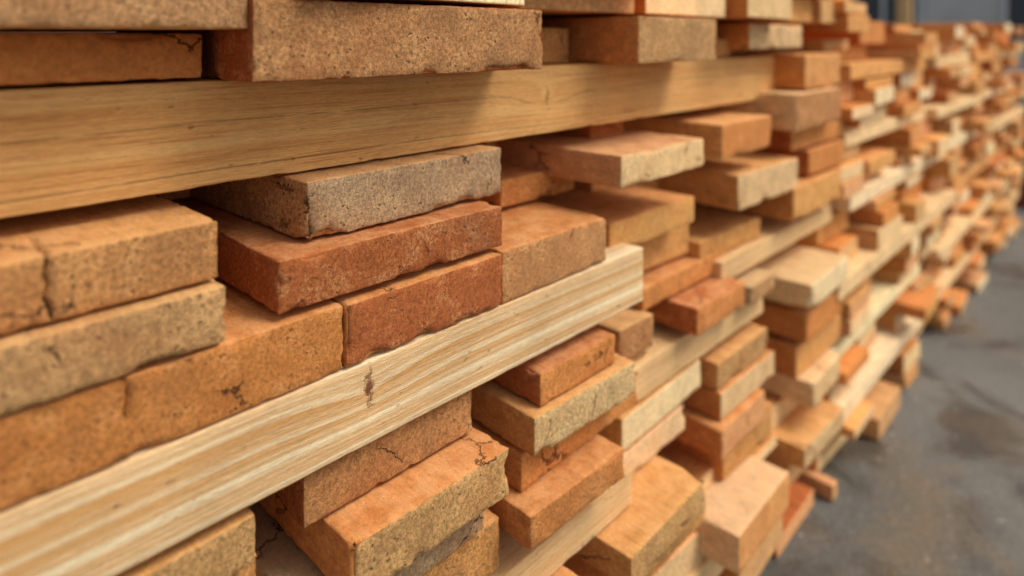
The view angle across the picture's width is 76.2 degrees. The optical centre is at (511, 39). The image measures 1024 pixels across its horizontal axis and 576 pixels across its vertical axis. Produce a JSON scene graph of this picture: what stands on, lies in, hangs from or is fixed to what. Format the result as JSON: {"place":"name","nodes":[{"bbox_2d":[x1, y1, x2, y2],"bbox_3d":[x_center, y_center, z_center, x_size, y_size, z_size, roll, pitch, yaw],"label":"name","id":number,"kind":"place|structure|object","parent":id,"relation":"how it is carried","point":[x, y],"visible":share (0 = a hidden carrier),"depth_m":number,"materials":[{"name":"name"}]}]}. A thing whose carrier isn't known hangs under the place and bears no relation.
{"place":"outdoors","nodes":[
{"label":"outdoors","id":0,"kind":"place"},
{"bbox_2d":[759,101,1023,575],"bbox_3d":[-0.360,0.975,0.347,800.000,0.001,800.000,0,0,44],"label":"ground","id":1,"kind":"structure","parent":0,"point":[930,482],"depth_m":1.48,"materials":[{"name":"concrete"}]},
{"bbox_2d":[155,0,1023,575],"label":"stacked lumber pile","id":2,"kind":"object","parent":1,"relation":"on","point":[921,226],"visible":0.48,"depth_m":1.75,"materials":[{"name":"brown wood"}]},
{"bbox_2d":[0,32,201,84],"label":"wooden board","id":3,"kind":"object","parent":2,"relation":"on","point":[27,58],"visible":1,"depth_m":0.46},
{"bbox_2d":[0,0,247,31],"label":"brick block","id":4,"kind":"object","parent":3,"relation":"on","point":[81,15],"depth_m":0.42,"materials":[{"name":"beige brick"}]},
{"bbox_2d":[231,551,256,575],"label":"wooden board","id":5,"kind":"object","parent":2,"relation":"on","point":[248,570],"visible":0.04,"depth_m":0.49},
{"bbox_2d":[115,507,254,575],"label":"brick block","id":6,"kind":"object","parent":5,"relation":"on","point":[225,546],"depth_m":0.46,"materials":[{"name":"brick"}]},
{"bbox_2d":[0,243,642,575],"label":"long pine beam","id":7,"kind":"structure","parent":2,"relation":"on","point":[134,508],"depth_m":0.49,"materials":[{"name":"beige wood"}]},
{"bbox_2d":[0,276,342,510],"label":"brick block","id":8,"kind":"object","parent":7,"relation":"on","point":[260,353],"depth_m":0.44,"materials":[{"name":"orange brick"}]},
{"bbox_2d":[0,279,225,414],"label":"brick block","id":9,"kind":"object","parent":8,"relation":"on","point":[45,362],"depth_m":0.41,"materials":[{"name":"beige brick"}]},
{"bbox_2d":[0,194,217,334],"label":"brick block","id":10,"kind":"object","parent":9,"relation":"on","point":[58,264],"depth_m":0.43,"materials":[{"name":"orange brick"}]},
{"bbox_2d":[330,249,502,367],"bbox_3d":[-0.162,0.244,0.687,0.251,0.053,0.182,0,0,44],"label":"brick block","id":11,"kind":"object","parent":7,"relation":"on","point":[397,311],"depth_m":0.59,"materials":[{"name":"brick"}]},
{"bbox_2d":[488,201,605,302],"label":"brick block","id":12,"kind":"object","parent":7,"relation":"on","point":[543,244],"depth_m":0.74,"materials":[{"name":"orange brick"}]},
{"bbox_2d":[116,0,542,82],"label":"brick block","id":13,"kind":"object","parent":2,"relation":"on","point":[285,40],"depth_m":0.54,"materials":[{"name":"brown brick"}]},
{"bbox_2d":[170,197,501,314],"bbox_3d":[-0.229,0.192,0.717,0.376,0.042,0.243,0,0,44],"label":"brick block","id":14,"kind":"object","parent":2,"relation":"on","point":[272,269],"depth_m":0.56,"materials":[{"name":"brick"}]},
{"bbox_2d":[190,144,500,239],"bbox_3d":[-0.230,0.143,0.752,0.376,0.051,0.236,0,0,42],"label":"brick block","id":15,"kind":"object","parent":14,"relation":"on","point":[309,204],"depth_m":0.60,"materials":[{"name":"beige brick"}]},
{"bbox_2d":[0,55,782,217],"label":"long pine beam","id":16,"kind":"structure","parent":2,"relation":"on","point":[68,145],"depth_m":0.56,"materials":[{"name":"beige wood"}]},
{"bbox_2d":[421,509,498,575],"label":"brick block","id":17,"kind":"object","parent":2,"relation":"on","point":[477,554],"visible":0.11,"depth_m":0.65,"materials":[{"name":"brown brick"}]},
{"bbox_2d":[248,502,483,575],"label":"brick block","id":18,"kind":"object","parent":17,"relation":"on","point":[279,551],"depth_m":0.58,"materials":[{"name":"brown brick"}]},
{"bbox_2d":[257,427,508,575],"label":"brick block","id":19,"kind":"object","parent":18,"relation":"on","point":[396,523],"depth_m":0.56,"materials":[{"name":"brown brick"}]},
{"bbox_2d":[275,390,471,527],"bbox_3d":[-0.237,0.369,0.715,0.376,0.043,0.183,0,0,44],"label":"brick block","id":20,"kind":"object","parent":19,"relation":"on","point":[315,496],"depth_m":0.57,"materials":[{"name":"brown brick"}]},
{"bbox_2d":[473,163,573,206],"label":"brick block","id":21,"kind":"object","parent":2,"relation":"on","point":[519,184],"visible":0.27,"depth_m":0.86,"materials":[{"name":"orange brick"}]},
{"bbox_2d":[471,353,634,456],"bbox_3d":[-0.043,0.414,0.873,0.179,0.042,0.376,1,0,-44],"label":"brick block","id":22,"kind":"object","parent":2,"relation":"on","point":[526,425],"visible":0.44,"depth_m":0.72,"materials":[{"name":"brick"}]},
{"bbox_2d":[491,327,614,405],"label":"brick block","id":23,"kind":"object","parent":2,"relation":"on","point":[543,378],"visible":0.35,"depth_m":0.73,"materials":[{"name":"orange brick"}]},
{"bbox_2d":[539,28,567,62],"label":"brick","id":24,"kind":"object","parent":2,"relation":"on","point":[555,45],"visible":0.1,"depth_m":0.86,"materials":[{"name":"brown brick"}]},
{"bbox_2d":[471,372,637,491],"bbox_3d":[-0.050,0.459,0.902,0.376,0.041,0.235,0,0,42],"label":"brick block","id":25,"kind":"object","parent":2,"relation":"on","point":[524,469],"visible":0.17,"depth_m":0.72,"materials":[{"name":"orange brick"}]},
{"bbox_2d":[487,434,624,549],"bbox_3d":[-0.056,0.498,0.846,0.162,0.035,0.376,0,0,-44],"label":"brick block","id":26,"kind":"object","parent":2,"relation":"on","point":[546,505],"visible":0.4,"depth_m":0.70,"materials":[{"name":"orange brick"}]},
{"bbox_2d":[489,465,631,575],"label":"long pine beam","id":27,"kind":"structure","parent":2,"relation":"on","point":[550,555],"depth_m":0.74,"materials":[{"name":"beige wood"}]},
{"bbox_2d":[551,566,576,575],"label":"wooden board","id":28,"kind":"object","parent":2,"relation":"on","point":[562,571],"visible":0.03,"depth_m":0.73,"materials":[{"name":"orange wood"}]},
{"bbox_2d":[549,121,622,138],"bbox_3d":[0.007,0.135,1.105,0.376,0.025,0.083,0,0,44],"label":"brick","id":29,"kind":"object","parent":2,"relation":"on","point":[598,130],"visible":0.27,"depth_m":0.97,"materials":[{"name":"brick"}]},
{"bbox_2d":[496,129,703,188],"bbox_3d":[0.071,0.164,1.006,0.376,0.041,0.217,0,0,43],"label":"brick block","id":30,"kind":"object","parent":2,"relation":"on","point":[625,158],"visible":0.74,"depth_m":0.88,"materials":[{"name":"brick"}]},
{"bbox_2d":[531,185,693,246],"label":"brick block","id":31,"kind":"object","parent":2,"relation":"on","point":[633,214],"visible":0.5,"depth_m":0.96,"materials":[{"name":"orange brick"}]},
{"bbox_2d":[542,16,715,63],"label":"brick block","id":32,"kind":"object","parent":2,"relation":"on","point":[637,39],"visible":0.73,"depth_m":0.88,"materials":[{"name":"brown brick"}]},
{"bbox_2d":[562,491,704,575],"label":"wooden board","id":33,"kind":"object","parent":2,"relation":"on","point":[576,564],"visible":0.09,"depth_m":0.84,"materials":[{"name":"brown wood"}]},
{"bbox_2d":[630,347,647,361],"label":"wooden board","id":34,"kind":"object","parent":2,"relation":"on","point":[640,355],"visible":0.02,"depth_m":0.92,"materials":[{"name":"brown wood"}]},
{"bbox_2d":[593,307,652,358],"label":"brick block","id":35,"kind":"object","parent":34,"relation":"on","point":[630,329],"visible":0.32,"depth_m":0.90,"materials":[{"name":"brown brick"}]},
{"bbox_2d":[575,455,705,575],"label":"brick block","id":36,"kind":"object","parent":2,"relation":"on","point":[645,529],"visible":0.4,"depth_m":0.82,"materials":[{"name":"brown brick"}]},
{"bbox_2d":[597,359,700,449],"bbox_3d":[0.084,0.528,1.077,0.376,0.045,0.226,0,0,43],"label":"wooden board","id":37,"kind":"object","parent":2,"relation":"on","point":[629,427],"visible":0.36,"depth_m":0.93,"materials":[{"name":"beige wood"}]},
{"bbox_2d":[623,404,684,473],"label":"wooden board","id":38,"kind":"object","parent":2,"relation":"on","point":[647,446],"visible":0.22,"depth_m":0.93,"materials":[{"name":"beige wood"}]},
{"bbox_2d":[633,224,688,270],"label":"brick block","id":39,"kind":"object","parent":2,"relation":"on","point":[663,248],"visible":0.13,"depth_m":1.02,"materials":[{"name":"orange brick"}]},
{"bbox_2d":[645,254,683,270],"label":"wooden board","id":40,"kind":"object","parent":2,"relation":"on","point":[664,262],"visible":0.02,"depth_m":1.05,"materials":[{"name":"brown wood"}]},
{"bbox_2d":[630,250,722,310],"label":"brick block","id":41,"kind":"object","parent":2,"relation":"on","point":[666,280],"visible":0.3,"depth_m":1.01,"materials":[{"name":"orange brick"}]},
{"bbox_2d":[632,276,743,335],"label":"brick block","id":42,"kind":"object","parent":2,"relation":"on","point":[700,307],"visible":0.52,"depth_m":1.00,"materials":[{"name":"brick"}]},
{"bbox_2d":[623,110,770,158],"bbox_3d":[0.260,0.162,1.222,0.376,0.056,0.194,0,0,43],"label":"wooden board","id":43,"kind":"object","parent":2,"relation":"on","point":[723,135],"visible":0.56,"depth_m":1.09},
{"bbox_2d":[633,298,762,400],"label":"long pine beam","id":44,"kind":"structure","parent":2,"relation":"on","point":[672,352],"depth_m":0.99,"materials":[{"name":"beige wood"}]},
{"bbox_2d":[675,388,764,459],"bbox_3d":[0.250,0.638,1.212,0.376,0.048,0.166,0,0,43],"label":"brick","id":45,"kind":"object","parent":2,"relation":"on","point":[719,439],"visible":0.36,"depth_m":1.06,"materials":[{"name":"orange brick"}]},
{"bbox_2d":[668,401,771,480],"bbox_3d":[0.279,0.693,1.264,0.183,0.058,0.376,0,0,-44],"label":"brick","id":46,"kind":"object","parent":2,"relation":"on","point":[734,458],"visible":0.25,"depth_m":1.11,"materials":[{"name":"orange brick"}]},
{"bbox_2d":[684,204,759,259],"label":"wooden board","id":47,"kind":"object","parent":2,"relation":"on","point":[711,231],"visible":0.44,"depth_m":1.16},
{"bbox_2d":[715,39,729,56],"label":"brick","id":48,"kind":"object","parent":2,"relation":"on","point":[722,47],"visible":0.1,"depth_m":1.14,"materials":[{"name":"brown brick"}]},
{"bbox_2d":[655,152,797,210],"bbox_3d":[0.327,0.254,1.292,0.244,0.059,0.376,0,0,-45],"label":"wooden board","id":49,"kind":"object","parent":2,"relation":"on","point":[738,182],"visible":0.59,"depth_m":1.14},
{"bbox_2d":[681,349,773,420],"bbox_3d":[0.274,0.591,1.251,0.376,0.044,0.207,0,0,45],"label":"brick","id":50,"kind":"object","parent":2,"relation":"on","point":[732,394],"visible":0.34,"depth_m":1.08,"materials":[{"name":"beige brick"}]},
{"bbox_2d":[698,322,766,389],"bbox_3d":[0.263,0.544,1.248,0.376,0.045,0.191,0,0,44],"label":"brick","id":51,"kind":"object","parent":2,"relation":"on","point":[741,349],"visible":0.28,"depth_m":1.10,"materials":[{"name":"brick"}]},
{"bbox_2d":[696,455,788,573],"bbox_3d":[0.261,0.755,1.152,0.376,0.059,0.197,0,0,43],"label":"brick","id":52,"kind":"object","parent":2,"relation":"on","point":[747,502],"visible":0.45,"depth_m":1.02,"materials":[{"name":"beige brick"}]},
{"bbox_2d":[734,267,773,304],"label":"wooden board","id":53,"kind":"object","parent":2,"relation":"on","point":[758,283],"visible":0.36,"depth_m":1.14,"materials":[{"name":"beige wood"}]},
{"bbox_2d":[716,23,801,48],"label":"wooden board","id":54,"kind":"object","parent":2,"relation":"on","point":[755,36],"visible":0.51,"depth_m":1.17,"materials":[{"name":"beige wood"}]},
{"bbox_2d":[699,168,840,220],"bbox_3d":[0.484,0.311,1.448,0.376,0.062,0.269,0,0,44],"label":"wooden board","id":55,"kind":"object","parent":2,"relation":"on","point":[811,193],"visible":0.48,"depth_m":1.27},
{"bbox_2d":[710,204,831,278],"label":"long pine beam","id":56,"kind":"structure","parent":2,"relation":"on","point":[777,235],"depth_m":1.24,"materials":[{"name":"beige wood"}]},
{"bbox_2d":[721,87,840,131],"bbox_3d":[0.477,0.137,1.426,0.376,0.070,0.248,0,0,44],"label":"wooden board","id":57,"kind":"object","parent":2,"relation":"on","point":[794,110],"visible":0.52,"depth_m":1.25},
{"bbox_2d":[730,52,839,88],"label":"wooden board","id":58,"kind":"object","parent":2,"relation":"on","point":[801,70],"visible":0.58,"depth_m":1.30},
{"bbox_2d":[750,292,841,342],"bbox_3d":[0.496,0.553,1.446,0.376,0.051,0.207,0,0,43],"label":"wooden board","id":59,"kind":"object","parent":2,"relation":"on","point":[803,324],"visible":0.34,"depth_m":1.28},
{"bbox_2d":[750,139,843,175],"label":"wooden board","id":60,"kind":"object","parent":2,"relation":"on","point":[819,157],"visible":0.37,"depth_m":1.36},
{"bbox_2d":[759,351,839,407],"bbox_3d":[0.489,0.677,1.424,0.376,0.048,0.161,0,0,43],"label":"brick","id":61,"kind":"object","parent":2,"relation":"on","point":[812,383],"visible":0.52,"depth_m":1.28,"materials":[{"name":"beige brick"}]},
{"bbox_2d":[753,244,847,309],"bbox_3d":[0.488,0.476,1.408,0.376,0.047,0.232,0,0,42],"label":"wooden board","id":62,"kind":"object","parent":2,"relation":"on","point":[806,277],"visible":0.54,"depth_m":1.28,"materials":[{"name":"beige wood"}]},
{"bbox_2d":[766,313,840,377],"bbox_3d":[0.498,0.622,1.470,0.236,0.058,0.376,0,0,-44],"label":"wooden board","id":63,"kind":"object","parent":2,"relation":"on","point":[795,358],"visible":0.24,"depth_m":1.29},
{"bbox_2d":[765,119,843,150],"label":"wooden board","id":64,"kind":"object","parent":2,"relation":"on","point":[787,140],"visible":0.29,"depth_m":1.32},
{"bbox_2d":[769,400,843,469],"bbox_3d":[0.474,0.767,1.393,0.198,0.039,0.376,0,0,-44],"label":"brick","id":65,"kind":"object","parent":2,"relation":"on","point":[805,434],"visible":0.37,"depth_m":1.25,"materials":[{"name":"orange brick"}]},
{"bbox_2d":[897,0,911,23],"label":"wooden post","id":66,"kind":"object","parent":1,"relation":"on","point":[904,11],"depth_m":6.96,"materials":[{"name":"brown wood"}]},
{"bbox_2d":[921,0,1023,100],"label":"walls","id":67,"kind":"structure","parent":0,"point":[965,11],"depth_m":10.81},
{"bbox_2d":[851,0,1023,43],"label":"window frames","id":68,"kind":"structure","parent":67,"relation":"attached to","point":[1005,11],"depth_m":11.21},
{"bbox_2d":[852,0,1023,40],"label":"windows","id":69,"kind":"structure","parent":67,"relation":"attached to","point":[1015,12],"depth_m":11.42,"materials":[{"name":"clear glass"}]},
{"bbox_2d":[1013,113,1023,206],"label":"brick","id":70,"kind":"object","parent":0,"point":[1019,201],"visible":0.08,"depth_m":3.78,"materials":[{"name":"red brick"}]}
]}

